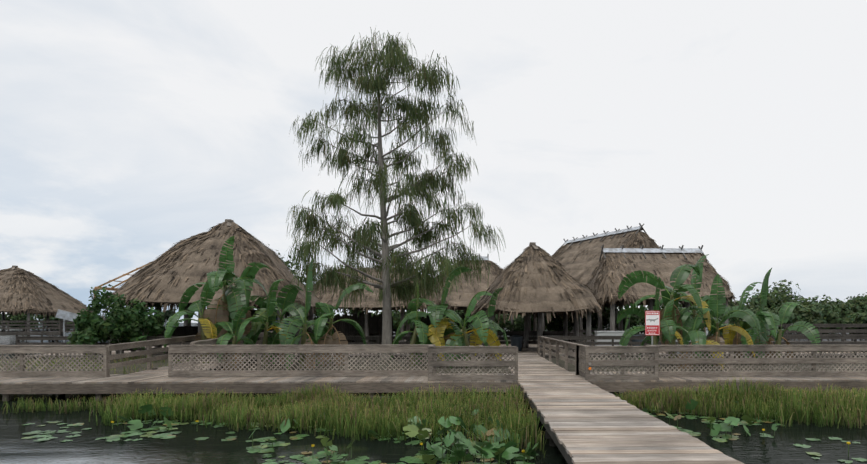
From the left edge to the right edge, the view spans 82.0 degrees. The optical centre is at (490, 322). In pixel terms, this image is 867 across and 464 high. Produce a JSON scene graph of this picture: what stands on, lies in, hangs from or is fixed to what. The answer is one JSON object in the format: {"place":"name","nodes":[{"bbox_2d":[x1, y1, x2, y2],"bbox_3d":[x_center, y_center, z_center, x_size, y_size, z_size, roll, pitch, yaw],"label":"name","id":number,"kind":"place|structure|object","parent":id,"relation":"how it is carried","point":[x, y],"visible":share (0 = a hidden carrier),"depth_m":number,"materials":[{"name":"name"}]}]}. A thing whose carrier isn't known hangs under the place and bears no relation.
{"place":"outdoors","nodes":[
{"label":"outdoors","id":0,"kind":"place"},
{"bbox_2d":[125,353,269,374],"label":"ramp planks","id":1,"kind":"object","parent":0,"point":[162,370],"visible":0.29,"depth_m":16.29,"materials":[{"name":"grey wood"}]},
{"bbox_2d":[116,302,313,353],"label":"hut posts","id":2,"kind":"object","parent":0,"point":[310,316],"visible":0.02,"depth_m":27.92,"materials":[{"name":"brown wood"}]},
{"bbox_2d":[293,303,444,341],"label":"hut posts","id":3,"kind":"object","parent":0,"point":[366,322],"visible":0.06,"depth_m":33.16,"materials":[{"name":"brown wood"}]},
{"bbox_2d":[0,323,866,463],"bbox_3d":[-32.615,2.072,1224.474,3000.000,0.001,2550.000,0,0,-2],"label":"water","id":4,"kind":"structure","parent":0,"point":[183,446],"depth_m":8.55,"materials":[{"name":"black liquid"}]},
{"bbox_2d":[0,321,75,341],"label":"wooden railing","id":5,"kind":"object","parent":4,"relation":"on","point":[60,327],"visible":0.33,"depth_m":44.80,"materials":[{"name":"grey wood"}]},
{"bbox_2d":[1,309,62,335],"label":"hut posts","id":6,"kind":"object","parent":5,"relation":"on","point":[28,318],"visible":0.35,"depth_m":54.31,"materials":[{"name":"brown wood"}]},
{"bbox_2d":[0,267,92,318],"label":"thatch roof","id":7,"kind":"structure","parent":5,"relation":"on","point":[23,290],"depth_m":49.00,"materials":[{"name":"brown wicker"}]},
{"bbox_2d":[56,309,77,341],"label":"sign","id":8,"kind":"object","parent":4,"relation":"in","point":[64,315],"visible":0.33,"depth_m":43.77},
{"bbox_2d":[0,354,189,373],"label":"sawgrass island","id":9,"kind":"structure","parent":4,"relation":"in","point":[72,363],"depth_m":18.57,"materials":[{"name":"green plant"}]},
{"bbox_2d":[0,244,319,362],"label":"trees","id":10,"kind":"object","parent":4,"relation":"on","point":[126,322],"depth_m":20.73,"materials":[{"name":"green plant"}]},
{"bbox_2d":[18,309,405,322],"bbox_3d":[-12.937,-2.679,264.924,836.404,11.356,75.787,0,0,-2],"label":"treeline","id":11,"kind":"object","parent":4,"relation":"in","point":[168,314],"depth_m":246.03,"materials":[{"name":"green plant"}]},
{"bbox_2d":[1,382,551,457],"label":"marsh grass","id":12,"kind":"structure","parent":4,"relation":"on","point":[350,415],"depth_m":10.36,"materials":[{"name":"green plant"}]},
{"bbox_2d":[0,380,866,400],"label":"boardwalk edge","id":13,"kind":"object","parent":4,"relation":"in","point":[97,390],"visible":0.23,"depth_m":13.17,"materials":[{"name":"brown wood"}]},
{"bbox_2d":[0,336,866,395],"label":"lattice fences","id":14,"kind":"object","parent":13,"relation":"on","point":[655,361],"visible":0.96,"depth_m":14.26,"materials":[{"name":"grey wood"}]},
{"bbox_2d":[0,371,866,383],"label":"cross deck planks","id":15,"kind":"object","parent":13,"relation":"on","point":[137,378],"visible":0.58,"depth_m":13.64,"materials":[{"name":"wood"}]},
{"bbox_2d":[1,394,866,463],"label":"lily pads","id":16,"kind":"object","parent":4,"relation":"on","point":[502,451],"visible":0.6,"depth_m":8.45,"materials":[{"name":"green plant"}]},
{"bbox_2d":[27,340,866,356],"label":"hut platform planks","id":17,"kind":"object","parent":4,"relation":"in","point":[532,348],"visible":0.06,"depth_m":25.09,"materials":[{"name":"wood"}]},
{"bbox_2d":[93,260,154,297],"bbox_3d":[-21.694,-1.155,32.922,2.697,7.052,7.765,0,0,6],"label":"roof frame","id":18,"kind":"object","parent":17,"relation":"on","point":[113,288],"visible":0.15,"depth_m":30.34,"materials":[{"name":"brown wood"}]},
{"bbox_2d":[109,222,320,316],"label":"thatch roof","id":19,"kind":"structure","parent":17,"relation":"on","point":[170,276],"depth_m":24.84,"materials":[{"name":"brown wicker"}]},
{"bbox_2d":[225,219,233,225],"bbox_3d":[-14.488,-5.477,27.529,0.945,0.443,0.945,0,0,19],"label":"roof cap","id":20,"kind":"object","parent":19,"relation":"on","point":[228,221],"visible":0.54,"depth_m":27.37,"materials":[{"name":"grey metal"}]},
{"bbox_2d":[140,324,293,346],"bbox_3d":[-14.537,0.672,27.477,6.700,1.100,4.900,0,0,-2],"label":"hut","id":21,"kind":"object","parent":17,"relation":"on","point":[185,330],"visible":0.17,"depth_m":27.81,"materials":[{"name":"brown wood"}]},
{"bbox_2d":[249,305,482,341],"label":"hut wall shelves","id":22,"kind":"object","parent":17,"relation":"on","point":[374,325],"visible":0.27,"depth_m":39.15,"materials":[{"name":"brown wood"}]},
{"bbox_2d":[292,268,456,314],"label":"thatch roof","id":23,"kind":"structure","parent":17,"relation":"on","point":[326,298],"depth_m":33.23,"materials":[{"name":"brown wicker"}]},
{"bbox_2d":[16,332,866,357],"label":"platform rails","id":24,"kind":"object","parent":17,"relation":"on","point":[379,338],"visible":0.25,"depth_m":23.97,"materials":[{"name":"grey wood"}]},
{"bbox_2d":[397,260,532,314],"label":"thatch roof","id":25,"kind":"structure","parent":17,"relation":"on","point":[460,299],"depth_m":35.64,"materials":[{"name":"brown wicker"}]},
{"bbox_2d":[466,256,487,259],"bbox_3d":[-1.160,-5.016,38.892,2.000,0.328,0.668,0,0,-2],"label":"roof ridge cap","id":26,"kind":"object","parent":25,"relation":"on","point":[484,257],"visible":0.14,"depth_m":38.79,"materials":[{"name":"silver metal"}]},
{"bbox_2d":[262,330,667,351],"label":"picnic tables","id":27,"kind":"object","parent":17,"relation":"on","point":[545,341],"visible":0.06,"depth_m":29.98,"materials":[{"name":"brown wood"}]},
{"bbox_2d":[406,307,543,341],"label":"hut posts","id":28,"kind":"object","parent":17,"relation":"on","point":[529,321],"visible":0.1,"depth_m":38.87,"materials":[{"name":"brown wood"}]},
{"bbox_2d":[302,329,660,345],"bbox_3d":[-1.966,1.152,34.610,31.907,1.239,12.268,0,0,-2],"label":"wooden railing","id":29,"kind":"object","parent":17,"relation":"on","point":[530,332],"visible":0.12,"depth_m":30.55,"materials":[{"name":"brown wood"}]},
{"bbox_2d":[483,308,590,352],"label":"hut posts","id":30,"kind":"object","parent":17,"relation":"on","point":[565,327],"visible":0.31,"depth_m":28.04,"materials":[{"name":"brown wood"}]},
{"bbox_2d":[470,245,606,323],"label":"thatch roof","id":31,"kind":"structure","parent":17,"relation":"on","point":[531,279],"depth_m":25.51,"materials":[{"name":"brown wicker"}]},
{"bbox_2d":[523,242,537,249],"bbox_3d":[2.399,-4.277,27.984,0.945,0.443,0.945,0,0,23],"label":"roof cap","id":32,"kind":"object","parent":31,"relation":"on","point":[533,244],"visible":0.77,"depth_m":27.82,"materials":[{"name":"grey metal"}]},
{"bbox_2d":[510,335,642,350],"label":"trash cans","id":33,"kind":"object","parent":17,"relation":"on","point":[516,340],"visible":0.46,"depth_m":26.94,"materials":[{"name":"grey plastic"}]},
{"bbox_2d":[511,303,667,341],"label":"hut posts","id":34,"kind":"object","parent":17,"relation":"on","point":[581,323],"visible":0.12,"depth_m":39.59,"materials":[{"name":"brown wood"}]},
{"bbox_2d":[551,229,681,309],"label":"thatch roof","id":35,"kind":"structure","parent":17,"relation":"on","point":[580,262],"depth_m":42.10,"materials":[{"name":"brown wicker"}]},
{"bbox_2d":[564,226,642,243],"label":"roof ridge cap","id":36,"kind":"object","parent":35,"relation":"on","point":[609,233],"visible":0.57,"depth_m":43.36,"materials":[{"name":"silver metal"}]},
{"bbox_2d":[560,223,647,247],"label":"poles","id":37,"kind":"object","parent":35,"relation":"on","point":[605,233],"visible":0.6,"depth_m":43.36,"materials":[{"name":"brown wood"}]},
{"bbox_2d":[594,328,707,353],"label":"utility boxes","id":38,"kind":"object","parent":17,"relation":"on","point":[608,333],"visible":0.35,"depth_m":24.68,"materials":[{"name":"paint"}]},
{"bbox_2d":[591,297,728,355],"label":"support posts","id":39,"kind":"object","parent":17,"relation":"on","point":[651,303],"visible":0.17,"depth_m":29.71,"materials":[{"name":"brown wood"}]},
{"bbox_2d":[585,252,735,310],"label":"thatch roof","id":40,"kind":"structure","parent":17,"relation":"on","point":[612,270],"depth_m":30.73,"materials":[{"name":"beige wicker"}]},
{"bbox_2d":[602,248,702,253],"bbox_3d":[10.673,-4.728,32.708,6.562,0.328,0.668,0,0,-2],"label":"roof ridge cap","id":41,"kind":"object","parent":40,"relation":"on","point":[664,250],"visible":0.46,"depth_m":32.54,"materials":[{"name":"silver metal"}]},
{"bbox_2d":[599,245,706,260],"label":"poles","id":42,"kind":"object","parent":40,"relation":"on","point":[602,247],"visible":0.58,"depth_m":32.47,"materials":[{"name":"brown wood"}]},
{"bbox_2d":[285,391,724,404],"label":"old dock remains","id":43,"kind":"object","parent":4,"relation":"in","point":[415,394],"visible":0.12,"depth_m":12.69,"materials":[{"name":"brown wood"}]},
{"bbox_2d":[520,385,572,463],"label":"boardwalk frame","id":44,"kind":"object","parent":4,"relation":"in","point":[552,437],"visible":0.15,"depth_m":8.27,"materials":[{"name":"brown wood"}]},
{"bbox_2d":[500,344,743,463],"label":"boardwalk planks","id":45,"kind":"object","parent":44,"relation":"on","point":[588,422],"visible":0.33,"depth_m":7.56,"materials":[{"name":"grey wood"}]},
{"bbox_2d":[615,375,866,428],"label":"marsh grass","id":46,"kind":"structure","parent":4,"relation":"on","point":[830,406],"depth_m":11.11,"materials":[{"name":"green plant"}]},
{"bbox_2d":[766,324,866,351],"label":"wooden fence","id":47,"kind":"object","parent":4,"relation":"in","point":[842,330],"depth_m":26.40,"materials":[{"name":"grey wood"}]},
{"bbox_2d":[0,357,866,385],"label":"island ground","id":48,"kind":"structure","parent":0,"point":[571,367],"depth_m":18.00,"materials":[{"name":"soil"}]},
{"bbox_2d":[103,329,291,376],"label":"ramp rails","id":49,"kind":"object","parent":48,"relation":"on","point":[149,351],"visible":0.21,"depth_m":15.94,"materials":[{"name":"grey wood"}]},
{"bbox_2d":[282,27,505,359],"bbox_3d":[-4.299,-5.352,21.795,9.699,15.064,5.636,0,0,-2],"label":"cypress tree","id":50,"kind":"object","parent":48,"relation":"on","point":[382,60],"depth_m":21.53,"materials":[{"name":"green plant"}]},
{"bbox_2d":[16,355,866,358],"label":"hut platform frame","id":51,"kind":"object","parent":48,"relation":"on","point":[822,356],"visible":0.02,"depth_m":23.96,"materials":[{"name":"brown wood"}]},
{"bbox_2d":[164,236,820,369],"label":"banana plants","id":52,"kind":"object","parent":48,"relation":"on","point":[225,316],"visible":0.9,"depth_m":18.39,"materials":[{"name":"green plant"}]},
{"bbox_2d":[302,304,737,335],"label":"scrub behind huts","id":53,"kind":"object","parent":48,"relation":"on","point":[555,324],"depth_m":48.85,"materials":[{"name":"green plant"}]},
{"bbox_2d":[645,310,659,367],"bbox_3d":[5.659,0.744,17.286,0.520,2.345,0.064,0,0,-2],"label":"warning sign","id":54,"kind":"object","parent":48,"relation":"on","point":[652,322],"visible":1,"depth_m":17.26,"materials":[{"name":"metal"}]},
{"bbox_2d":[454,279,866,340],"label":"treeline","id":55,"kind":"object","parent":48,"relation":"on","point":[813,311],"depth_m":59.24,"materials":[{"name":"green plant"}]},
{"bbox_2d":[0,0,866,322],"label":"sky","id":56,"kind":"structure","parent":0,"point":[131,130],"materials":[{"name":"white"}]}
]}

